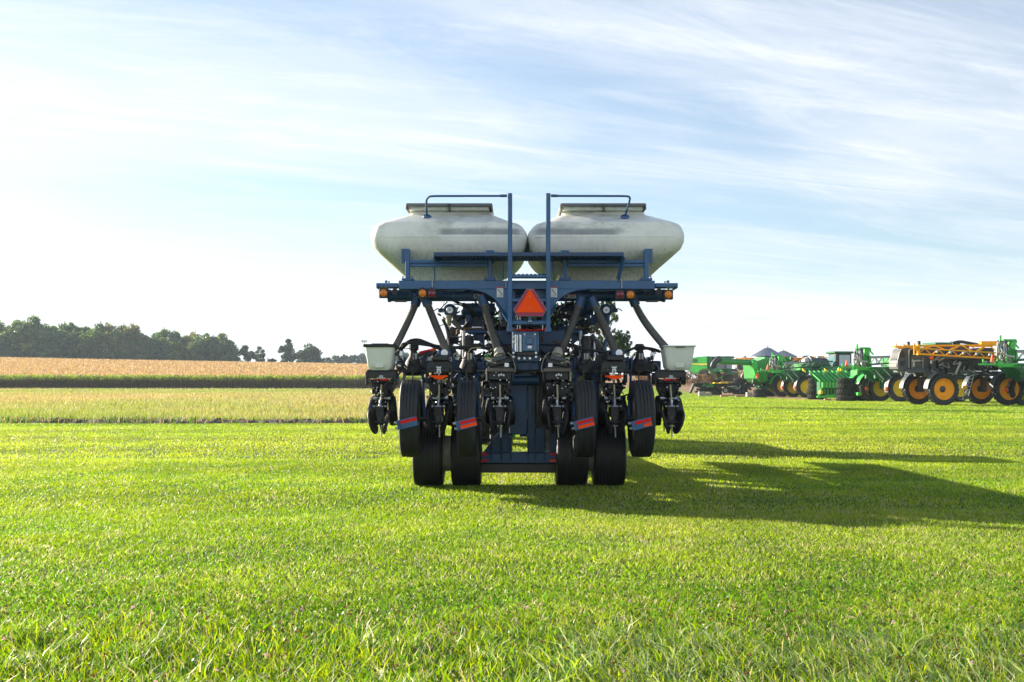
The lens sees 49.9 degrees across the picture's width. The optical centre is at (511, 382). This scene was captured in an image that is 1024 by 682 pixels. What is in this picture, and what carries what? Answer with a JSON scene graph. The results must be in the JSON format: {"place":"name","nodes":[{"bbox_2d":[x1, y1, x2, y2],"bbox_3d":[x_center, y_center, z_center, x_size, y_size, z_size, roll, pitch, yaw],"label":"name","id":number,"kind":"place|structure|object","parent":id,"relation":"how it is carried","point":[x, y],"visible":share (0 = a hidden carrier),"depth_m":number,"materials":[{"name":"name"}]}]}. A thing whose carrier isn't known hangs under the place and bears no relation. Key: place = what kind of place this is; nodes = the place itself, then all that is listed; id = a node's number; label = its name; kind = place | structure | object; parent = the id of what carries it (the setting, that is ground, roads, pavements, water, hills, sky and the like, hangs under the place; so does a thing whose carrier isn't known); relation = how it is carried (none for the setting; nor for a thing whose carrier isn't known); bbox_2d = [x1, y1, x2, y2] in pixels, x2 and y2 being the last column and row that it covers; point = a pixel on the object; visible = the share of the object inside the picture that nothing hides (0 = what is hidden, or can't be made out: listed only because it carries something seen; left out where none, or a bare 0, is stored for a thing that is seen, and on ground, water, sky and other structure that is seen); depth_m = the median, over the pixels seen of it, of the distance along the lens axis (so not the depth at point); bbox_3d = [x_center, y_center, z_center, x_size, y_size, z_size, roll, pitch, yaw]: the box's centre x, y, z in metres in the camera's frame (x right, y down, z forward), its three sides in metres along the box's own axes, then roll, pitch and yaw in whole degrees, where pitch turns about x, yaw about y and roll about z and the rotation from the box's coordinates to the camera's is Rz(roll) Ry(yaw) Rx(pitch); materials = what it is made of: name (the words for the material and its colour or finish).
{"place":"outdoors","nodes":[
{"label":"outdoors","id":0,"kind":"place"},
{"bbox_2d":[0,387,451,421],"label":"meadow grass","id":1,"kind":"structure","parent":0,"point":[183,399],"depth_m":70.47,"materials":[{"name":"plant"}]},
{"bbox_2d":[0,538,1023,681],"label":"long grass","id":2,"kind":"structure","parent":0,"point":[875,660],"depth_m":5.51,"materials":[{"name":"green plant"}]},
{"bbox_2d":[0,374,1023,681],"bbox_3d":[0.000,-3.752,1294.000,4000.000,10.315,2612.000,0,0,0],"label":"ground","id":3,"kind":"structure","parent":0,"point":[508,566],"depth_m":10.93,"materials":[{"name":"green plant"}]},
{"bbox_2d":[0,320,6,334],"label":"tree","id":4,"kind":"object","parent":3,"relation":"on","point":[2,327],"visible":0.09,"depth_m":430.96,"materials":[{"name":"green plant"}]},
{"bbox_2d":[0,328,18,357],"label":"tree","id":5,"kind":"object","parent":3,"relation":"on","point":[5,353],"visible":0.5,"depth_m":422.49,"materials":[{"name":"green plant"}]},
{"bbox_2d":[0,333,20,357],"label":"tree","id":6,"kind":"object","parent":3,"relation":"on","point":[4,342],"visible":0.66,"depth_m":420.38,"materials":[{"name":"green plant"}]},
{"bbox_2d":[4,319,25,356],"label":"tree","id":7,"kind":"object","parent":3,"relation":"on","point":[15,323],"visible":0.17,"depth_m":427.33,"materials":[{"name":"green plant"}]},
{"bbox_2d":[5,320,40,357],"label":"tree","id":8,"kind":"object","parent":3,"relation":"on","point":[23,334],"visible":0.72,"depth_m":421.69,"materials":[{"name":"green plant"}]},
{"bbox_2d":[13,314,49,348],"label":"tree","id":9,"kind":"object","parent":3,"relation":"on","point":[35,322],"visible":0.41,"depth_m":426.67,"materials":[{"name":"green plant"}]},
{"bbox_2d":[22,328,47,357],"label":"tree","id":10,"kind":"object","parent":3,"relation":"on","point":[39,336],"visible":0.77,"depth_m":422.00,"materials":[{"name":"green plant"}]},
{"bbox_2d":[36,336,57,357],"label":"tree","id":11,"kind":"object","parent":3,"relation":"on","point":[47,346],"visible":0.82,"depth_m":420.06,"materials":[{"name":"green plant"}]},
{"bbox_2d":[40,323,59,336],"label":"tree","id":12,"kind":"object","parent":3,"relation":"on","point":[53,329],"visible":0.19,"depth_m":430.18,"materials":[{"name":"green plant"}]},
{"bbox_2d":[45,331,70,357],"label":"tree","id":13,"kind":"object","parent":3,"relation":"on","point":[59,338],"visible":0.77,"depth_m":421.06,"materials":[{"name":"green plant"}]},
{"bbox_2d":[56,321,74,334],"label":"tree","id":14,"kind":"object","parent":3,"relation":"on","point":[62,326],"visible":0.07,"depth_m":436.43,"materials":[{"name":"green plant"}]},
{"bbox_2d":[55,330,81,357],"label":"tree","id":15,"kind":"object","parent":3,"relation":"on","point":[72,347],"visible":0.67,"depth_m":422.17,"materials":[{"name":"green plant"}]},
{"bbox_2d":[57,322,86,334],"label":"tree","id":16,"kind":"object","parent":3,"relation":"on","point":[71,326],"visible":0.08,"depth_m":434.29,"materials":[{"name":"green plant"}]},
{"bbox_2d":[64,330,94,357],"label":"tree","id":17,"kind":"object","parent":3,"relation":"on","point":[76,334],"visible":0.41,"depth_m":423.14,"materials":[{"name":"green plant"}]},
{"bbox_2d":[75,327,102,358],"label":"tree","id":18,"kind":"object","parent":3,"relation":"on","point":[85,345],"visible":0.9,"depth_m":420.81,"materials":[{"name":"green plant"}]},
{"bbox_2d":[86,321,108,347],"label":"tree","id":19,"kind":"object","parent":3,"relation":"on","point":[99,327],"visible":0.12,"depth_m":429.27,"materials":[{"name":"green plant"}]},
{"bbox_2d":[93,331,118,358],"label":"tree","id":20,"kind":"object","parent":3,"relation":"on","point":[103,344],"visible":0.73,"depth_m":420.44,"materials":[{"name":"green plant"}]},
{"bbox_2d":[101,322,117,332],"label":"tree","id":21,"kind":"object","parent":3,"relation":"on","point":[110,328],"visible":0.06,"depth_m":430.58,"materials":[{"name":"green plant"}]},
{"bbox_2d":[98,329,131,359],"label":"tree","id":22,"kind":"object","parent":3,"relation":"on","point":[120,349],"visible":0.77,"depth_m":421.06,"materials":[{"name":"green plant"}]},
{"bbox_2d":[116,323,131,344],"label":"tree","id":23,"kind":"object","parent":3,"relation":"on","point":[120,327],"visible":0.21,"depth_m":429.04,"materials":[{"name":"green plant"}]},
{"bbox_2d":[113,333,135,358],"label":"tree","id":24,"kind":"object","parent":3,"relation":"on","point":[124,340],"visible":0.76,"depth_m":424.25,"materials":[{"name":"green plant"}]},
{"bbox_2d":[119,323,143,359],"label":"tree","id":25,"kind":"object","parent":3,"relation":"on","point":[134,331],"visible":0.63,"depth_m":427.29,"materials":[{"name":"green plant"}]},
{"bbox_2d":[128,339,154,359],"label":"tree","id":26,"kind":"object","parent":3,"relation":"on","point":[138,343],"visible":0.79,"depth_m":424.69,"materials":[{"name":"green plant"}]},
{"bbox_2d":[134,334,149,359],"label":"tree","id":27,"kind":"object","parent":3,"relation":"on","point":[143,337],"visible":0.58,"depth_m":426.96,"materials":[{"name":"green plant"}]},
{"bbox_2d":[135,340,157,359],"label":"tree","id":28,"kind":"object","parent":3,"relation":"on","point":[138,356],"visible":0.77,"depth_m":424.64,"materials":[{"name":"green plant"}]},
{"bbox_2d":[147,331,159,359],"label":"tree","id":29,"kind":"object","parent":3,"relation":"on","point":[153,341],"visible":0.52,"depth_m":428.17,"materials":[{"name":"green plant"}]},
{"bbox_2d":[150,337,167,359],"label":"tree","id":30,"kind":"object","parent":3,"relation":"on","point":[161,342],"visible":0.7,"depth_m":424.45,"materials":[{"name":"green plant"}]},
{"bbox_2d":[156,327,173,340],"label":"tree","id":31,"kind":"object","parent":3,"relation":"on","point":[163,333],"visible":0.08,"depth_m":435.77,"materials":[{"name":"green plant"}]},
{"bbox_2d":[157,341,180,359],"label":"tree","id":32,"kind":"object","parent":3,"relation":"on","point":[168,351],"visible":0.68,"depth_m":421.63,"materials":[{"name":"green plant"}]},
{"bbox_2d":[163,329,182,342],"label":"tree","id":33,"kind":"object","parent":3,"relation":"on","point":[175,336],"visible":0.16,"depth_m":434.82,"materials":[{"name":"green plant"}]},
{"bbox_2d":[167,342,188,360],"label":"tree","id":34,"kind":"object","parent":3,"relation":"on","point":[177,356],"visible":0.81,"depth_m":421.17,"materials":[{"name":"green plant"}]},
{"bbox_2d":[179,334,189,346],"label":"tree","id":35,"kind":"object","parent":3,"relation":"on","point":[183,339],"visible":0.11,"depth_m":435.20,"materials":[{"name":"green plant"}]},
{"bbox_2d":[181,344,200,360],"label":"tree","id":36,"kind":"object","parent":3,"relation":"on","point":[186,354],"visible":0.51,"depth_m":421.07,"materials":[{"name":"green plant"}]},
{"bbox_2d":[182,331,202,346],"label":"tree","id":37,"kind":"object","parent":3,"relation":"on","point":[191,335],"visible":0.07,"depth_m":434.18,"materials":[{"name":"green plant"}]},
{"bbox_2d":[187,338,216,360],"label":"tree","id":38,"kind":"object","parent":3,"relation":"on","point":[196,347],"visible":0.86,"depth_m":420.12,"materials":[{"name":"green plant"}]},
{"bbox_2d":[186,333,221,352],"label":"tree","id":39,"kind":"object","parent":3,"relation":"on","point":[209,338],"visible":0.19,"depth_m":428.42,"materials":[{"name":"green plant"}]},
{"bbox_2d":[205,344,228,360],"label":"tree","id":40,"kind":"object","parent":3,"relation":"on","point":[222,352],"visible":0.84,"depth_m":421.96,"materials":[{"name":"green plant"}]},
{"bbox_2d":[209,335,229,356],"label":"tree","id":41,"kind":"object","parent":3,"relation":"on","point":[216,339],"visible":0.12,"depth_m":430.30,"materials":[{"name":"green plant"}]},
{"bbox_2d":[0,357,447,387],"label":"corn field","id":42,"kind":"structure","parent":3,"relation":"on","point":[23,372],"depth_m":239.31,"materials":[{"name":"beige plant"}]},
{"bbox_2d":[218,332,238,360],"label":"tree","id":43,"kind":"object","parent":3,"relation":"on","point":[229,342],"visible":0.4,"depth_m":432.87,"materials":[{"name":"green plant"}]},
{"bbox_2d":[222,340,240,361],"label":"tree","id":44,"kind":"object","parent":3,"relation":"on","point":[234,354],"visible":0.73,"depth_m":433.73,"materials":[{"name":"green plant"}]},
{"bbox_2d":[236,345,257,361],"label":"tree","id":45,"kind":"object","parent":3,"relation":"on","point":[246,354],"visible":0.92,"depth_m":435.22,"materials":[{"name":"green plant"}]},
{"bbox_2d":[255,346,265,361],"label":"tree","id":46,"kind":"object","parent":3,"relation":"on","point":[261,354],"visible":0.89,"depth_m":439.17,"materials":[{"name":"green plant"}]},
{"bbox_2d":[266,358,276,361],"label":"tree","id":47,"kind":"object","parent":3,"relation":"on","point":[272,360],"visible":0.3,"depth_m":437.66,"materials":[{"name":"green plant"}]},
{"bbox_2d":[277,339,297,361],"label":"tree","id":48,"kind":"object","parent":3,"relation":"on","point":[287,349],"visible":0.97,"depth_m":435.54,"materials":[{"name":"green plant"}]},
{"bbox_2d":[295,342,324,362],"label":"tree","id":49,"kind":"object","parent":3,"relation":"on","point":[311,353],"visible":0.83,"depth_m":437.71,"materials":[{"name":"green plant"}]},
{"bbox_2d":[27,417,610,423],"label":"soil bank","id":50,"kind":"structure","parent":3,"relation":"on","point":[218,420],"depth_m":37.62,"materials":[{"name":"brown soil"}]},
{"bbox_2d":[0,414,367,423],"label":"bank weeds","id":51,"kind":"object","parent":50,"relation":"on","point":[18,419],"visible":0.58,"depth_m":37.71,"materials":[{"name":"green plant"}]},
{"bbox_2d":[323,357,333,362],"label":"hedgerow tree","id":52,"kind":"object","parent":3,"relation":"on","point":[328,360],"visible":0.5,"depth_m":598.39,"materials":[{"name":"green plant"}]},
{"bbox_2d":[331,355,340,362],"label":"hedgerow tree","id":53,"kind":"object","parent":3,"relation":"on","point":[335,358],"visible":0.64,"depth_m":598.27,"materials":[{"name":"green plant"}]},
{"bbox_2d":[337,354,347,363],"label":"hedgerow tree","id":54,"kind":"object","parent":3,"relation":"on","point":[344,357],"visible":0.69,"depth_m":598.46,"materials":[{"name":"green plant"}]},
{"bbox_2d":[345,354,356,363],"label":"hedgerow tree","id":55,"kind":"object","parent":3,"relation":"on","point":[350,359],"visible":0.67,"depth_m":598.00,"materials":[{"name":"green plant"}]},
{"bbox_2d":[354,353,366,363],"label":"hedgerow tree","id":56,"kind":"object","parent":3,"relation":"on","point":[362,358],"visible":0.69,"depth_m":598.33,"materials":[{"name":"green plant"}]},
{"bbox_2d":[399,351,408,360],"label":"hedgerow tree","id":57,"kind":"object","parent":3,"relation":"on","point":[406,354],"visible":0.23,"depth_m":599.33,"materials":[{"name":"green plant"}]},
{"bbox_2d":[471,317,573,443],"bbox_3d":[0.269,-0.040,26.375,2.550,2.860,5.050,0,0,0],"label":"tractor","id":58,"kind":"object","parent":3,"relation":"on","point":[485,433],"visible":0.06,"depth_m":24.30,"materials":[{"name":"metal"}]},
{"bbox_2d":[363,193,695,485],"bbox_3d":[0.225,-0.554,17.776,4.336,3.902,8.652,0,0,0],"label":"planter","id":59,"kind":"object","parent":3,"relation":"on","point":[586,257],"visible":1,"depth_m":14.69,"materials":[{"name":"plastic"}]},
{"bbox_2d":[551,301,635,381],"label":"willow tree","id":60,"kind":"object","parent":3,"relation":"on","point":[622,343],"visible":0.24,"depth_m":65.75,"materials":[{"name":"green plant"}]},
{"bbox_2d":[632,375,651,381],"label":"dry bush","id":61,"kind":"object","parent":3,"relation":"on","point":[643,377],"visible":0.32,"depth_m":149.04,"materials":[{"name":"brown plant"}]},
{"bbox_2d":[677,371,708,384],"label":"dry bush","id":62,"kind":"object","parent":3,"relation":"on","point":[698,377],"visible":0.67,"depth_m":147.90,"materials":[{"name":"brown plant"}]},
{"bbox_2d":[698,391,705,395],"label":"concrete block","id":63,"kind":"object","parent":3,"relation":"on","point":[703,393],"depth_m":112.76,"materials":[{"name":"grey concrete"}]},
{"bbox_2d":[676,356,738,382],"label":"combine harvester","id":64,"kind":"object","parent":3,"relation":"on","point":[700,365],"visible":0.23,"depth_m":159.56,"materials":[{"name":"metal"}]},
{"bbox_2d":[702,372,720,382],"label":"dry bush","id":65,"kind":"object","parent":3,"relation":"on","point":[711,378],"visible":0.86,"depth_m":149.54,"materials":[{"name":"brown plant"}]},
{"bbox_2d":[689,383,756,392],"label":"seed drill","id":66,"kind":"object","parent":3,"relation":"on","point":[715,387],"visible":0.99,"depth_m":117.36,"materials":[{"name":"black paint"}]},
{"bbox_2d":[719,370,742,382],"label":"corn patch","id":67,"kind":"object","parent":3,"relation":"on","point":[739,373],"visible":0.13,"depth_m":164.38,"materials":[{"name":"beige plant"}]},
{"bbox_2d":[732,390,747,393],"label":"tyre","id":68,"kind":"object","parent":3,"relation":"on","point":[745,391],"visible":0.45,"depth_m":121.25,"materials":[{"name":"rubber"}]},
{"bbox_2d":[746,392,752,396],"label":"concrete block","id":69,"kind":"object","parent":3,"relation":"on","point":[748,394],"depth_m":107.82,"materials":[{"name":"grey concrete"}]},
{"bbox_2d":[710,356,794,396],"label":"combine harvester","id":70,"kind":"object","parent":3,"relation":"on","point":[770,382],"visible":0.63,"depth_m":109.05,"materials":[{"name":"metal"}]},
{"bbox_2d":[753,393,767,396],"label":"tyre","id":71,"kind":"object","parent":3,"relation":"on","point":[760,395],"visible":0.94,"depth_m":103.57,"materials":[{"name":"rubber"}]},
{"bbox_2d":[753,389,766,392],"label":"tyre","id":72,"kind":"object","parent":71,"relation":"on","point":[759,391],"visible":1,"depth_m":103.55,"materials":[{"name":"rubber"}]},
{"bbox_2d":[751,345,781,357],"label":"grain bin","id":73,"kind":"object","parent":3,"relation":"on","point":[767,351],"visible":0.18,"depth_m":297.87,"materials":[{"name":"silver metal"}]},
{"bbox_2d":[778,349,796,357],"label":"grain bin","id":74,"kind":"object","parent":3,"relation":"on","point":[783,352],"visible":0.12,"depth_m":327.84,"materials":[{"name":"silver metal"}]},
{"bbox_2d":[785,355,827,374],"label":"sprayer","id":75,"kind":"object","parent":3,"relation":"on","point":[797,359],"visible":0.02,"depth_m":154.12,"materials":[{"name":"metal"}]},
{"bbox_2d":[758,351,855,397],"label":"sprayer","id":76,"kind":"object","parent":3,"relation":"on","point":[794,383],"visible":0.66,"depth_m":103.53,"materials":[{"name":"green plastic"}]},
{"bbox_2d":[807,394,825,398],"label":"tyre","id":77,"kind":"object","parent":3,"relation":"on","point":[811,396],"visible":0.52,"depth_m":92.06,"materials":[{"name":"rubber"}]},
{"bbox_2d":[806,389,816,393],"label":"tyre","id":78,"kind":"object","parent":77,"relation":"on","point":[811,391],"visible":0.5,"depth_m":92.03,"materials":[{"name":"rubber"}]},
{"bbox_2d":[808,384,816,388],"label":"tyre","id":79,"kind":"object","parent":78,"relation":"on","point":[812,386],"visible":0.45,"depth_m":92.15,"materials":[{"name":"rubber"}]},
{"bbox_2d":[808,378,815,383],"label":"tyre","id":80,"kind":"object","parent":79,"relation":"on","point":[811,381],"visible":0.34,"depth_m":92.23,"materials":[{"name":"rubber"}]},
{"bbox_2d":[802,368,850,397],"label":"maize header","id":81,"kind":"object","parent":3,"relation":"on","point":[826,382],"visible":0.64,"depth_m":89.71},
{"bbox_2d":[836,395,857,400],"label":"tyre","id":82,"kind":"object","parent":3,"relation":"on","point":[846,397],"visible":0.94,"depth_m":83.33,"materials":[{"name":"rubber"}]},
{"bbox_2d":[836,389,857,394],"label":"tyre","id":83,"kind":"object","parent":82,"relation":"on","point":[845,391],"visible":0.9,"depth_m":83.42,"materials":[{"name":"rubber"}]},
{"bbox_2d":[837,384,856,388],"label":"tyre","id":84,"kind":"object","parent":83,"relation":"on","point":[847,386],"visible":0.88,"depth_m":83.37,"materials":[{"name":"rubber"}]},
{"bbox_2d":[837,378,856,383],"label":"tyre","id":85,"kind":"object","parent":84,"relation":"on","point":[846,380],"visible":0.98,"depth_m":83.40,"materials":[{"name":"rubber"}]},
{"bbox_2d":[849,370,875,400],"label":"tractor","id":86,"kind":"object","parent":3,"relation":"on","point":[862,394],"visible":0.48,"depth_m":82.73,"materials":[{"name":"metal"}]},
{"bbox_2d":[838,342,966,401],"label":"sprayer","id":87,"kind":"object","parent":3,"relation":"on","point":[883,382],"visible":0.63,"depth_m":80.16,"materials":[{"name":"metal"}]},
{"bbox_2d":[889,340,1023,405],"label":"sprayer","id":88,"kind":"object","parent":3,"relation":"on","point":[939,366],"visible":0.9,"depth_m":67.63,"materials":[{"name":"metal"}]},
{"bbox_2d":[978,335,1023,404],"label":"sprayer","id":89,"kind":"object","parent":3,"relation":"on","point":[1009,365],"visible":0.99,"depth_m":65.00,"materials":[{"name":"green plastic"}]},
{"bbox_2d":[0,0,1023,377],"label":"sky","id":90,"kind":"structure","parent":0,"point":[835,175],"materials":[{"name":"blue"}]},
{"bbox_2d":[733,378,746,381],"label":"tyre","id":91,"kind":"object","parent":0,"point":[739,380],"visible":0.87,"depth_m":121.37,"materials":[{"name":"rubber"}]},
{"bbox_2d":[734,356,784,383],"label":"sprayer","id":92,"kind":"object","parent":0,"point":[738,367],"visible":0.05,"depth_m":151.82,"materials":[{"name":"metal"}]}
]}

